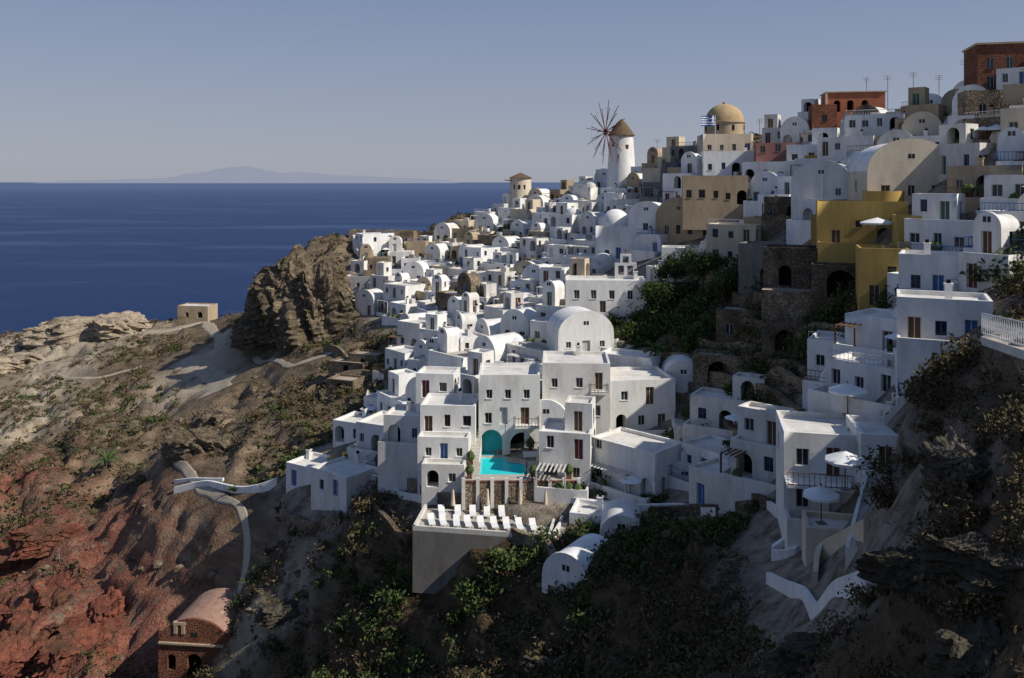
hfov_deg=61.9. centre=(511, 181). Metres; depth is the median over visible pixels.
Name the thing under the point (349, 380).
stone terrace house
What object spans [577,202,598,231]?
white house
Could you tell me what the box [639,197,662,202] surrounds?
grey plaster house
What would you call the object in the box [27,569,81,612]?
red rock outcrop
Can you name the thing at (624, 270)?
bell gable
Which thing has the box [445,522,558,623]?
green bush mass
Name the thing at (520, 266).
cream house
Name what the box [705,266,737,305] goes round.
olive tree
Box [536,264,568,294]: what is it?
white house
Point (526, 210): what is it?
cream house
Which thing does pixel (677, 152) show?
grey plaster house
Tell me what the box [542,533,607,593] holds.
white vaulted house
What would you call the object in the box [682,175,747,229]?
stone house
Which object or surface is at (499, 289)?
white house
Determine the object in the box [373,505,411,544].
stone retaining wall
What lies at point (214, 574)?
scattered rocks
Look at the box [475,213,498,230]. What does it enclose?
white vaulted house
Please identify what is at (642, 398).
white house
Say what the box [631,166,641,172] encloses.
white house
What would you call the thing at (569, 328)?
white vaulted house
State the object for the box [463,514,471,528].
sun lounger
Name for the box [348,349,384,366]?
stone terrace house
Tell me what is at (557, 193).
sandstone house
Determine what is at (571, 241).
cream house
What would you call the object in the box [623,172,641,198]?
sandstone house
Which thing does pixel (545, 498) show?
parasol
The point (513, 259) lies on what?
white house
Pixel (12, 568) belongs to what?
red rock outcrop
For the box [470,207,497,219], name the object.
white house
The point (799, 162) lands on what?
white house
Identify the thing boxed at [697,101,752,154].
domed church
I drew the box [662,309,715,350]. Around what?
green bush mass
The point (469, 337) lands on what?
white house
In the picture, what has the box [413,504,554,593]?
sun terrace
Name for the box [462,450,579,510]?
pool deck
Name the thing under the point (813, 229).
ochre house
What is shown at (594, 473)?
green bush mass
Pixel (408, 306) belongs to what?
white house
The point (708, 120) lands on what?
greek flag
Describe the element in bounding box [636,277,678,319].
olive tree
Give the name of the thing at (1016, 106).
white house
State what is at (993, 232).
white house
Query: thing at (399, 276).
white house
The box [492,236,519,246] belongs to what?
white vaulted house
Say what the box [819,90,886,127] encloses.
red neoclassical house
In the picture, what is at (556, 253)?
white house
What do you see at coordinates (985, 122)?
stone house
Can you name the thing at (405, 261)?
white house
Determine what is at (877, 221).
parasol
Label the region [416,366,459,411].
white house
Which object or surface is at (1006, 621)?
dry grass
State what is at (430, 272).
white house
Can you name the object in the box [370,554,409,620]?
green bush mass
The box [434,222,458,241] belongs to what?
white vaulted house
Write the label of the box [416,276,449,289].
cream house
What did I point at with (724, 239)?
cream house
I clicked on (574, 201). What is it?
white house
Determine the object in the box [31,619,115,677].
red rock outcrop
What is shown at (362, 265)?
white house
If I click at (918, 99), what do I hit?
sandstone house
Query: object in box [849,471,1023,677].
dry bush mass
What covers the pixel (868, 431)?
white house
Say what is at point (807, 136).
white house
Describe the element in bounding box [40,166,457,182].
distant island
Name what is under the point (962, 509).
dry bush mass
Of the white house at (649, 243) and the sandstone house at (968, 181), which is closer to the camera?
the sandstone house at (968, 181)
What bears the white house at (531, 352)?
on the hillside terrain at (170, 541)
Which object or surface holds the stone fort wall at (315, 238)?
on the hillside terrain at (170, 541)
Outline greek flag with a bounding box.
[701,115,715,150]
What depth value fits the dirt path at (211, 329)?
225.74 m
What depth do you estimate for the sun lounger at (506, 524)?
83.24 m
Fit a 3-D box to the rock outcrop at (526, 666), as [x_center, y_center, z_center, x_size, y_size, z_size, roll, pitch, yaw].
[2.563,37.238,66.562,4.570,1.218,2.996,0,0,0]
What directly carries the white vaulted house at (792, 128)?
on the hillside terrain at (170, 541)
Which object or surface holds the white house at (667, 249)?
on the hillside terrain at (170, 541)
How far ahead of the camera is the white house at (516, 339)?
122.45 m
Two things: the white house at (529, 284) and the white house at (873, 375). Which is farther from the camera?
the white house at (529, 284)
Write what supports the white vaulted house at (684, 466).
on the hillside terrain at (170, 541)
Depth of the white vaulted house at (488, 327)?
131.02 m
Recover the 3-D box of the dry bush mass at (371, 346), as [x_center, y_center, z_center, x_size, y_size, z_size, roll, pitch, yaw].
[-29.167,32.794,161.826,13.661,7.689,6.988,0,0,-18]
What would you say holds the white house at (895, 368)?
on the hillside terrain at (170, 541)
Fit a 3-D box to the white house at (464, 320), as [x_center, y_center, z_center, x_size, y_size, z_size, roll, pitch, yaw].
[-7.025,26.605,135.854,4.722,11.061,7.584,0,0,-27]
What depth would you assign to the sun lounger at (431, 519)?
84.22 m
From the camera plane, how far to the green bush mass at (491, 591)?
77.01 m
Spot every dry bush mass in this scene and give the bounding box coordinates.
[240,385,354,423]
[254,488,389,649]
[322,335,392,363]
[498,614,614,677]
[720,347,806,451]
[837,326,844,337]
[837,383,1023,607]
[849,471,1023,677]
[851,316,1023,510]
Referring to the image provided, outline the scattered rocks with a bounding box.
[0,216,1023,677]
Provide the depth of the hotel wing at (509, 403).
96.00 m
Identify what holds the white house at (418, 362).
on the hillside terrain at (170, 541)
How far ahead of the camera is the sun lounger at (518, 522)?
83.24 m
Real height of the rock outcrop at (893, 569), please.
1.137 m
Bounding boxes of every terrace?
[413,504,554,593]
[802,510,853,566]
[980,330,1023,377]
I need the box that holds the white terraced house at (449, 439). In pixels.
[418,388,481,507]
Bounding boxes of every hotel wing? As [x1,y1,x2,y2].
[479,363,539,455]
[542,343,609,434]
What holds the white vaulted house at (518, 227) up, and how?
on the hillside terrain at (170, 541)
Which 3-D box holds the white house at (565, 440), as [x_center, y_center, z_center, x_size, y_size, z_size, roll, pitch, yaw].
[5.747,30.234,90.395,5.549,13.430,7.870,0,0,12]
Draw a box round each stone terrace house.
[326,374,364,395]
[328,356,368,377]
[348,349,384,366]
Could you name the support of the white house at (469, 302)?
on the hillside terrain at (170, 541)
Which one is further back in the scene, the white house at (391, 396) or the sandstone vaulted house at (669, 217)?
the sandstone vaulted house at (669, 217)
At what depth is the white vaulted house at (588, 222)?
172.47 m
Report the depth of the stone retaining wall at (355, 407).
134.03 m
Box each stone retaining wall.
[257,381,325,408]
[280,508,342,534]
[323,345,386,356]
[339,368,390,379]
[349,403,363,411]
[367,360,374,369]
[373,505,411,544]
[407,478,461,508]
[511,526,556,560]
[648,500,757,516]
[650,352,802,393]
[675,392,737,436]
[688,382,700,392]
[699,336,761,353]
[708,370,804,410]
[732,292,810,322]
[741,351,805,377]
[743,317,814,349]
[751,493,770,510]
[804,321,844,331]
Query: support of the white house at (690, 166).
on the hillside terrain at (170, 541)
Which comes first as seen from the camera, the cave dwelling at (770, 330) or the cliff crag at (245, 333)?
the cave dwelling at (770, 330)
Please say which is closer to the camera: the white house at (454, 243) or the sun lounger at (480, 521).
the sun lounger at (480, 521)
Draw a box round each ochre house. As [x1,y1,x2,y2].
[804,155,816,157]
[811,214,815,244]
[816,191,907,262]
[856,244,909,310]
[892,214,921,249]
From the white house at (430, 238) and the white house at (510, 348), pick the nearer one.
the white house at (510, 348)
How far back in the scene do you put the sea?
1740.44 m
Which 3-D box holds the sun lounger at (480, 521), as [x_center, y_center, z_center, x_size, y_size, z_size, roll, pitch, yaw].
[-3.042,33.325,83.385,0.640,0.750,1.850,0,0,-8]
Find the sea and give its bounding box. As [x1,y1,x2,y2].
[0,182,576,333]
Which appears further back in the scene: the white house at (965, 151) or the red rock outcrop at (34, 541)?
the red rock outcrop at (34, 541)
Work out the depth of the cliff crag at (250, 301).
196.94 m
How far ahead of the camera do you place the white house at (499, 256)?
185.83 m
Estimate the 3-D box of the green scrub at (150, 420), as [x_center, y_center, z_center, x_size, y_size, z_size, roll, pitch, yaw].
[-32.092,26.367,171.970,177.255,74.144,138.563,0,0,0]
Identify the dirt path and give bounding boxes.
[49,366,141,379]
[134,321,230,364]
[163,446,250,593]
[170,355,236,399]
[253,352,332,367]
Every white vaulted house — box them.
[355,288,382,314]
[366,431,382,474]
[400,312,426,319]
[403,260,429,278]
[405,377,415,404]
[406,339,426,368]
[422,243,449,260]
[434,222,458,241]
[455,244,483,266]
[473,332,522,362]
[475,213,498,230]
[475,318,500,335]
[478,272,484,281]
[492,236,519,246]
[500,307,541,335]
[502,219,531,236]
[522,264,548,278]
[523,393,564,457]
[529,194,549,206]
[531,222,547,231]
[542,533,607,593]
[547,306,613,350]
[570,211,603,239]
[573,182,585,186]
[594,168,607,187]
[596,193,603,211]
[600,498,640,536]
[661,354,692,392]
[671,460,690,474]
[743,171,786,218]
[780,116,809,144]
[791,160,847,219]
[876,130,912,144]
[929,93,941,103]
[943,84,986,124]
[953,80,963,88]
[996,127,1023,164]
[1017,193,1023,209]
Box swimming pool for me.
[480,458,525,473]
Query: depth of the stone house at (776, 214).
119.27 m
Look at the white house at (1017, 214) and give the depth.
75.01 m
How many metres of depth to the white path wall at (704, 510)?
82.97 m
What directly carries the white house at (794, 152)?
on the hillside terrain at (170, 541)
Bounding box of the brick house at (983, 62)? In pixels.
[962,41,1023,89]
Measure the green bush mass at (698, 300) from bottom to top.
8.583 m
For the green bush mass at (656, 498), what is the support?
on the hillside terrain at (170, 541)
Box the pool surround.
[506,457,526,473]
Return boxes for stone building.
[177,303,217,321]
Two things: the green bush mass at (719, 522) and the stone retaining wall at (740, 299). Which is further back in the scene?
the stone retaining wall at (740, 299)
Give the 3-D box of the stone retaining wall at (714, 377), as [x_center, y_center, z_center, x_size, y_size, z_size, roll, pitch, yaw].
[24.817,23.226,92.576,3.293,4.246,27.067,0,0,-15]
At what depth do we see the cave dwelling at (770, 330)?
94.09 m
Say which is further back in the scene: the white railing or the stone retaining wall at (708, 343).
the stone retaining wall at (708, 343)
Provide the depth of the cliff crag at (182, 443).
134.56 m
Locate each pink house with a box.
[754,142,800,161]
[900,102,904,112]
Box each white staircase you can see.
[553,515,575,539]
[666,426,681,440]
[845,475,876,570]
[877,392,900,424]
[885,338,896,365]
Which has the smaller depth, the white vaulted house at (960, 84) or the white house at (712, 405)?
the white house at (712, 405)
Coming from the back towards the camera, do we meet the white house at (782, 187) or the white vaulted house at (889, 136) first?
the white house at (782, 187)
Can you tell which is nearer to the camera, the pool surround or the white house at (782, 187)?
the pool surround
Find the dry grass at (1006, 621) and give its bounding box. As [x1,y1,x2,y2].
[586,297,1023,677]
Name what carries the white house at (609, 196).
on the hillside terrain at (170, 541)
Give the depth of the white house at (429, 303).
167.94 m
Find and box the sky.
[0,0,1023,181]
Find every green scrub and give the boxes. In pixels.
[0,134,761,592]
[274,286,1012,677]
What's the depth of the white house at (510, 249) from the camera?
189.07 m
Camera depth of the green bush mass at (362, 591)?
84.48 m
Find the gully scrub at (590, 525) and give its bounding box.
[561,257,1023,630]
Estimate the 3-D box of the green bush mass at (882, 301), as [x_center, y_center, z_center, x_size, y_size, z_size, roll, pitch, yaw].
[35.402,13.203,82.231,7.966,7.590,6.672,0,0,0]
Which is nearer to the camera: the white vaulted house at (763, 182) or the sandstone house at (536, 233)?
the white vaulted house at (763, 182)
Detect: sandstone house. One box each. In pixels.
[358,244,373,267]
[404,236,428,257]
[416,284,430,300]
[445,226,478,242]
[449,282,456,289]
[450,231,479,259]
[499,292,533,305]
[520,228,549,238]
[541,180,573,201]
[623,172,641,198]
[642,147,661,167]
[667,163,680,172]
[744,216,760,223]
[874,118,905,144]
[905,87,945,124]
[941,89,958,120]
[943,155,1023,212]
[980,105,999,117]
[1000,83,1023,108]
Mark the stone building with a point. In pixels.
(201, 312)
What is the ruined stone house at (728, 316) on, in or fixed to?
on the hillside terrain at (170, 541)
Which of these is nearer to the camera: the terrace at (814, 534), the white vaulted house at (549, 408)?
the terrace at (814, 534)
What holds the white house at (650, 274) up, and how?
on the hillside terrain at (170, 541)
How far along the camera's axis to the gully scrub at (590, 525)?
75.75 m
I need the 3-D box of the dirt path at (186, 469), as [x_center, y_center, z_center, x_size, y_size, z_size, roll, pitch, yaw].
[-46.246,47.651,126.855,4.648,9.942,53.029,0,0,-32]
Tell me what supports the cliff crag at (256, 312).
on the hillside terrain at (170, 541)
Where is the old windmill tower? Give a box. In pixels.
[505,173,531,207]
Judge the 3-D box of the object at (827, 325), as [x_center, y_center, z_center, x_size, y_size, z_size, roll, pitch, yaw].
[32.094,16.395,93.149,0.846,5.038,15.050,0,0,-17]
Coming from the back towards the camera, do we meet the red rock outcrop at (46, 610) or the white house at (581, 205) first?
the white house at (581, 205)
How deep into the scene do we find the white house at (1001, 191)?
82.91 m
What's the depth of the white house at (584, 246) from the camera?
160.60 m
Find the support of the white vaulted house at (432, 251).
on the hillside terrain at (170, 541)
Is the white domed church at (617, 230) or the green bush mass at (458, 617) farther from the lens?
the white domed church at (617, 230)
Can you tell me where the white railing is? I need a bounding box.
[981,313,1023,346]
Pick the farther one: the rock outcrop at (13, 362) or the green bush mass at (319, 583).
the rock outcrop at (13, 362)
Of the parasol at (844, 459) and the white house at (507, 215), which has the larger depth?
the white house at (507, 215)
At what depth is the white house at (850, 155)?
111.22 m
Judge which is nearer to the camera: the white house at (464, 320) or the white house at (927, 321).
the white house at (927, 321)
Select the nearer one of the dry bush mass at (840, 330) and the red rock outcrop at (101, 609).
the dry bush mass at (840, 330)
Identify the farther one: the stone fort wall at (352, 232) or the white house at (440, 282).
the stone fort wall at (352, 232)
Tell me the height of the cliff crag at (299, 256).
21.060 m
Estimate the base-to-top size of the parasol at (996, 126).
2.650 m
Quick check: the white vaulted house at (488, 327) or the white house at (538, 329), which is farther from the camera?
the white vaulted house at (488, 327)
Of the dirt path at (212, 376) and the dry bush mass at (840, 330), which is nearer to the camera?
the dry bush mass at (840, 330)
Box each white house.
[286,447,329,492]
[311,451,372,512]
[333,406,370,447]
[347,274,369,290]
[347,410,386,460]
[351,255,367,275]
[353,229,393,258]
[358,393,376,414]
[362,368,415,417]
[370,261,394,290]
[372,345,413,382]
[376,280,424,315]
[378,398,419,492]
[382,296,417,325]
[387,317,424,347]
[388,235,413,264]
[392,268,402,273]
[395,272,409,281]
[401,254,424,268]
[408,337,436,371]
[410,268,441,282]
[411,295,434,313]
[414,312,453,345]
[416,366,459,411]
[418,258,452,267]
[418,304,446,312]
[419,235,433,241]
[426,274,448,300]
[428,327,472,367]
[438,237,463,245]
[442,296,461,326]
[442,324,483,350]
[448,257,482,280]
[451,272,479,282]
[455,292,483,319]
[455,312,476,330]
[460,348,493,393]
[463,243,500,265]
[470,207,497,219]
[479,251,506,270]
[479,282,496,309]
[484,291,523,318]
[485,264,517,287]
[492,193,510,211]
[493,252,523,268]
[493,278,538,303]
[495,220,509,231]
[497,285,519,303]
[498,198,526,220]
[498,212,509,223]
[501,246,519,251]
[503,342,524,362]
[506,341,553,363]
[510,273,521,288]
[512,240,519,247]
[512,335,531,341]
[518,290,542,306]
[518,361,541,393]
[520,237,548,257]
[523,316,550,342]
[524,202,559,236]
[534,395,595,502]
[535,280,565,316]
[536,198,560,212]
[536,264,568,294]
[539,359,542,374]
[541,194,579,229]
[542,227,570,256]
[542,244,571,264]
[544,242,548,251]
[550,202,581,238]
[561,176,592,196]
[566,238,595,253]
[566,253,595,264]
[566,269,646,321]
[569,493,608,524]
[571,181,604,199]
[571,200,591,208]
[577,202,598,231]
[578,253,614,273]
[579,200,595,213]
[581,169,598,182]
[590,427,680,503]
[592,205,632,238]
[601,188,623,192]
[601,336,633,351]
[603,187,638,213]
[603,347,660,366]
[608,366,674,435]
[610,193,638,209]
[620,204,631,214]
[629,226,667,262]
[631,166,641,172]
[646,258,663,282]
[657,152,700,201]
[662,245,689,262]
[668,246,706,282]
[669,434,729,490]
[671,415,685,439]
[683,372,766,440]
[689,458,729,504]
[699,218,743,248]
[701,146,753,175]
[719,401,793,516]
[733,170,750,181]
[742,161,784,188]
[758,176,791,215]
[762,114,780,142]
[785,128,839,175]
[786,179,847,244]
[790,158,816,175]
[798,99,819,119]
[800,130,811,144]
[802,330,844,411]
[808,349,894,415]
[816,129,875,163]
[833,306,896,355]
[839,108,904,136]
[846,145,869,168]
[846,414,897,489]
[887,272,897,309]
[893,348,908,406]
[897,279,992,392]
[898,239,958,291]
[899,193,979,250]
[908,115,978,143]
[938,123,995,182]
[944,211,1023,292]
[963,202,1023,253]
[980,175,1023,209]
[996,67,1023,89]
[1009,99,1023,107]
[1015,151,1023,164]
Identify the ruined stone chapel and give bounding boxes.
[158,588,238,677]
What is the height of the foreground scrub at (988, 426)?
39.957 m
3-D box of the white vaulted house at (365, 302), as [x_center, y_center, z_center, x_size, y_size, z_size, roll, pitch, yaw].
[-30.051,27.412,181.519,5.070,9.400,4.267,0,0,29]
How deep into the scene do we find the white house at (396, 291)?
177.12 m
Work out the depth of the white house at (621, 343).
113.63 m
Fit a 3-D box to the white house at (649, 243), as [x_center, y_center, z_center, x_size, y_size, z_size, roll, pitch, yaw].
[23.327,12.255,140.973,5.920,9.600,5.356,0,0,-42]
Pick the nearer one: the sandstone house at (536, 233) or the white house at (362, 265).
the sandstone house at (536, 233)
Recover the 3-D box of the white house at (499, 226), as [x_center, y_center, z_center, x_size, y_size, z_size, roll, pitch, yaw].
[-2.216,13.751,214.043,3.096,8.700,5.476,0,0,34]
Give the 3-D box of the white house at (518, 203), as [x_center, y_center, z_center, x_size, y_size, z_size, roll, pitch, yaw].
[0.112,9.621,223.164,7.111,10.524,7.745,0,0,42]
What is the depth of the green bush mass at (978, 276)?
71.09 m
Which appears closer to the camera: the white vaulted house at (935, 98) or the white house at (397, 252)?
the white vaulted house at (935, 98)
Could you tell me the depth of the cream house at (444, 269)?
194.19 m
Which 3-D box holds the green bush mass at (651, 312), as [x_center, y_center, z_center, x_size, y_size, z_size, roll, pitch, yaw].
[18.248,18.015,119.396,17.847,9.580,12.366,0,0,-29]
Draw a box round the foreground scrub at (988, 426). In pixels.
[588,298,1023,677]
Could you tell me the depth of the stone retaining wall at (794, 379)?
89.50 m
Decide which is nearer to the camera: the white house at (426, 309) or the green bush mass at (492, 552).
the green bush mass at (492, 552)
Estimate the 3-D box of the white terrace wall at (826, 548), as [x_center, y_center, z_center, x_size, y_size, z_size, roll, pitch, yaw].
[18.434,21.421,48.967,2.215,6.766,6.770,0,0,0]
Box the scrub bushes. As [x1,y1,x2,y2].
[0,131,857,677]
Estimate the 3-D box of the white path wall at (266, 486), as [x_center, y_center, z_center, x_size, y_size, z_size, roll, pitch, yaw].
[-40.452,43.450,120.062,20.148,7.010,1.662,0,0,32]
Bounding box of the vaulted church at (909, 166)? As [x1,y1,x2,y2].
[848,138,941,205]
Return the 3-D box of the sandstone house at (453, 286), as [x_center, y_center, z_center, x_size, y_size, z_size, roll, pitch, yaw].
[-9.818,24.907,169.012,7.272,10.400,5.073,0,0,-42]
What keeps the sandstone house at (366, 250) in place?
on the hillside terrain at (170, 541)
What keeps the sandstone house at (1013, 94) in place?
on the hillside terrain at (170, 541)
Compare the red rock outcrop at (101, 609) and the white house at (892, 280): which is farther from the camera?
the red rock outcrop at (101, 609)
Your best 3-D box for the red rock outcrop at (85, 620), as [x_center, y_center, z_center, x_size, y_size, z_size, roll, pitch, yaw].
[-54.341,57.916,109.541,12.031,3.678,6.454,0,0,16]
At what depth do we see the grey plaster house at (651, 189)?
164.92 m
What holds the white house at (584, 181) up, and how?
on the hillside terrain at (170, 541)
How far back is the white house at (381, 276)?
189.42 m
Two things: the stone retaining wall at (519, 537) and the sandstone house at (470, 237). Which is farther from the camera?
the sandstone house at (470, 237)
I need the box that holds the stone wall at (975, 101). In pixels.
[957,90,1002,115]
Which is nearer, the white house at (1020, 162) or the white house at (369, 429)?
the white house at (1020, 162)
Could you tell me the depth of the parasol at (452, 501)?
86.67 m
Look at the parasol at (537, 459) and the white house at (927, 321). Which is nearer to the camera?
the white house at (927, 321)
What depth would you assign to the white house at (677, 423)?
93.43 m
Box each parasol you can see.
[450,489,454,513]
[485,488,489,504]
[518,489,521,504]
[536,446,538,470]
[543,490,547,504]
[803,483,838,524]
[825,448,864,490]
[828,381,866,416]
[860,216,892,240]
[981,123,999,130]
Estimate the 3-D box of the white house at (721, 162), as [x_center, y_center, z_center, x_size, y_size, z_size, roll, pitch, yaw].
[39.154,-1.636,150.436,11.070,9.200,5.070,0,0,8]
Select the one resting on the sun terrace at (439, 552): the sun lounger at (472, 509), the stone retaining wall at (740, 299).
the sun lounger at (472, 509)
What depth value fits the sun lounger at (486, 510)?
86.27 m
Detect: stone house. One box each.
[364,256,390,276]
[435,272,483,309]
[478,232,515,245]
[509,257,538,269]
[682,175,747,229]
[716,303,761,341]
[761,196,790,240]
[762,244,817,323]
[853,104,885,114]
[954,110,999,143]
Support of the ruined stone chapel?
on the hillside terrain at (170, 541)
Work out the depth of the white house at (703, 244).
127.20 m
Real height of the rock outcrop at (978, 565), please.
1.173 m
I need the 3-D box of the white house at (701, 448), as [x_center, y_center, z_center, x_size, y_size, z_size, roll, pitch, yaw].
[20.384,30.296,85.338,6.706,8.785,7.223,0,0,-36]
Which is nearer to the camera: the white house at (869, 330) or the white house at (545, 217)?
the white house at (869, 330)
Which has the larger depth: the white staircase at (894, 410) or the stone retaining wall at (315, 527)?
the stone retaining wall at (315, 527)
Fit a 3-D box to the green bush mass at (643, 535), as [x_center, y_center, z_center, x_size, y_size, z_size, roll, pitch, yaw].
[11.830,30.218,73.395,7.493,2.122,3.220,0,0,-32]
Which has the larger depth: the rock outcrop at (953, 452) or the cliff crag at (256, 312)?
the cliff crag at (256, 312)
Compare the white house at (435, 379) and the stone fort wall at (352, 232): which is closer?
the white house at (435, 379)
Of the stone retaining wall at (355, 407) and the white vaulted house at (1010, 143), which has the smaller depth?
the white vaulted house at (1010, 143)
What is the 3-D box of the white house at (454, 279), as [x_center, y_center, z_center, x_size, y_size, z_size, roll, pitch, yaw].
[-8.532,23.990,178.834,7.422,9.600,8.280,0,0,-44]
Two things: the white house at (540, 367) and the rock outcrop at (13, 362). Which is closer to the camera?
the white house at (540, 367)
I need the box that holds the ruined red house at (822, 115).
[808,104,836,129]
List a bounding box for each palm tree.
[91,447,120,468]
[643,339,667,356]
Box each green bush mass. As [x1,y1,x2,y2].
[227,452,299,491]
[227,526,297,609]
[266,520,376,677]
[311,575,482,677]
[314,561,412,677]
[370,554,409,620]
[390,543,537,648]
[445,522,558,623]
[477,543,548,581]
[580,481,606,497]
[591,469,602,480]
[606,276,709,347]
[612,315,662,342]
[616,514,679,554]
[639,492,669,503]
[661,380,731,437]
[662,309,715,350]
[670,254,737,315]
[694,501,758,531]
[722,439,729,450]
[726,334,795,396]
[755,282,804,346]
[784,300,845,372]
[871,284,896,307]
[959,227,1023,282]
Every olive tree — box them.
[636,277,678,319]
[652,249,696,288]
[675,242,729,294]
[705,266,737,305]
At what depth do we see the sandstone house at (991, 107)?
104.62 m
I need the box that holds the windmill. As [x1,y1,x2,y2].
[586,101,634,187]
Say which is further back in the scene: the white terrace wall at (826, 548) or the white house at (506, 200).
the white house at (506, 200)
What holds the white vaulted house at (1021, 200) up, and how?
on the hillside terrain at (170, 541)
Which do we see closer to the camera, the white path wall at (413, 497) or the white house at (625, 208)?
the white path wall at (413, 497)
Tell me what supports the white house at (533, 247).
on the hillside terrain at (170, 541)
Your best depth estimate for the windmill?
197.39 m
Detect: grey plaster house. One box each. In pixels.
[639,162,677,196]
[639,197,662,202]
[670,141,696,165]
[738,241,785,294]
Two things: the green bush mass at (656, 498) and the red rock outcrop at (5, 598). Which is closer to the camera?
the green bush mass at (656, 498)
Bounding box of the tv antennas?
[654,73,942,142]
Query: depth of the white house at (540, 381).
105.40 m
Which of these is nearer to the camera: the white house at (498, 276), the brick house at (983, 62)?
the brick house at (983, 62)
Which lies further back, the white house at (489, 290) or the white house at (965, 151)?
the white house at (489, 290)
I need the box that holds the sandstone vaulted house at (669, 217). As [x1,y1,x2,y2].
[656,197,706,244]
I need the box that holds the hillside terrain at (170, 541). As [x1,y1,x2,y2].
[0,135,1023,677]
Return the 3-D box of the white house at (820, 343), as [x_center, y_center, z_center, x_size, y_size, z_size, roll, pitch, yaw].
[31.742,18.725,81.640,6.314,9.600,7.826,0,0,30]
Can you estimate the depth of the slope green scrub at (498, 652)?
71.72 m
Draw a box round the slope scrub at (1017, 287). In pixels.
[13,263,1023,677]
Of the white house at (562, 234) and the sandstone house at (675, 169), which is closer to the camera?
the sandstone house at (675, 169)
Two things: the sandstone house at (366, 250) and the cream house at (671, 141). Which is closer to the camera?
the cream house at (671, 141)
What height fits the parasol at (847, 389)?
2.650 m
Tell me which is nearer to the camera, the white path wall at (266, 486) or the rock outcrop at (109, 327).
the white path wall at (266, 486)
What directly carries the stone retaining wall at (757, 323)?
on the hillside terrain at (170, 541)
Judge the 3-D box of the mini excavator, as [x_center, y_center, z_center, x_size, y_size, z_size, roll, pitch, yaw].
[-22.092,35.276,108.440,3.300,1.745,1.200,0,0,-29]
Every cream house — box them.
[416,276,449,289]
[431,261,461,276]
[453,218,475,227]
[469,225,498,233]
[502,199,540,233]
[507,260,541,287]
[528,188,549,198]
[559,238,573,253]
[565,257,608,298]
[642,156,674,195]
[662,136,684,156]
[699,223,760,290]
[902,111,941,135]
[989,108,1023,150]
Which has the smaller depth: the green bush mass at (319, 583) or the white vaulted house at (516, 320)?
the green bush mass at (319, 583)
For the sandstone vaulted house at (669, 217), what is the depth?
138.59 m
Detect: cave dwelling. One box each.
[693,349,742,387]
[762,319,809,373]
[811,262,855,321]
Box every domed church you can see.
[596,201,661,262]
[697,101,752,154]
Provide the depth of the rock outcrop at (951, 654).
20.81 m
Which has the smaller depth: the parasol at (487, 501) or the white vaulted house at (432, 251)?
the parasol at (487, 501)
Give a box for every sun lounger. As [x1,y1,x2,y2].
[427,513,435,525]
[438,504,445,515]
[439,513,446,526]
[453,514,459,527]
[455,504,460,518]
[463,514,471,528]
[469,505,475,518]
[477,515,484,528]
[484,505,489,518]
[490,516,498,529]
[498,505,504,518]
[502,516,510,530]
[515,517,523,530]
[529,518,537,532]
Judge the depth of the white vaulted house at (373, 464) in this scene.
103.98 m
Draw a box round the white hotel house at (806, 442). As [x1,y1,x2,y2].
[776,410,859,549]
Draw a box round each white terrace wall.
[766,501,799,560]
[766,571,870,619]
[771,536,783,550]
[812,519,868,587]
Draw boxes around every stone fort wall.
[313,236,352,239]
[349,229,392,237]
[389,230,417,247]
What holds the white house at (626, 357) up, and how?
on the hillside terrain at (170, 541)
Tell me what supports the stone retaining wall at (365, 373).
on the hillside terrain at (170, 541)
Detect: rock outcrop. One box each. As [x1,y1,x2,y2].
[0,352,45,373]
[0,542,39,579]
[0,590,12,629]
[0,621,56,677]
[2,598,54,637]
[4,522,85,560]
[17,325,54,347]
[21,599,52,617]
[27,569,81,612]
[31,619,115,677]
[38,310,152,347]
[49,611,125,634]
[89,585,127,623]
[253,599,300,628]
[516,645,566,677]
[762,632,830,677]
[853,546,946,595]
[919,431,992,519]
[919,531,1023,596]
[923,615,1006,677]
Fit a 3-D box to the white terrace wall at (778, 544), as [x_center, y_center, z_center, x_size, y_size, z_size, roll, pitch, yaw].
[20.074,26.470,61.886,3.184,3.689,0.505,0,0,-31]
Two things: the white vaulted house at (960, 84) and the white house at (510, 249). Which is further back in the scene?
the white house at (510, 249)
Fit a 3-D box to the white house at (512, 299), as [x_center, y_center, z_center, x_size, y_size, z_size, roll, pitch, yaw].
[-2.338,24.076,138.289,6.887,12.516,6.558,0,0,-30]
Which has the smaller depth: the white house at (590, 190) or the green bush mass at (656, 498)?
the green bush mass at (656, 498)
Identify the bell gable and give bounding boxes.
[615,249,636,278]
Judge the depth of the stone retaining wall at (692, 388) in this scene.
100.59 m
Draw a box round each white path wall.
[174,477,223,483]
[174,477,277,493]
[370,473,421,502]
[572,497,714,516]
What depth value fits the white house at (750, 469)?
74.68 m
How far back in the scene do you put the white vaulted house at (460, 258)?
200.79 m
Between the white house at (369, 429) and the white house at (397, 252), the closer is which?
the white house at (369, 429)
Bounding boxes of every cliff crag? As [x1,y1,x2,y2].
[100,408,119,415]
[160,426,232,461]
[190,406,240,428]
[229,315,268,349]
[241,283,271,343]
[249,282,266,333]
[253,256,320,348]
[270,244,315,335]
[275,256,359,346]
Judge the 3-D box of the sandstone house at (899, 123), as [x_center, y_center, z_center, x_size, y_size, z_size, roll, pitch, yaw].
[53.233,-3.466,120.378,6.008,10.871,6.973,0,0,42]
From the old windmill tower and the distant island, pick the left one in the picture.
the distant island

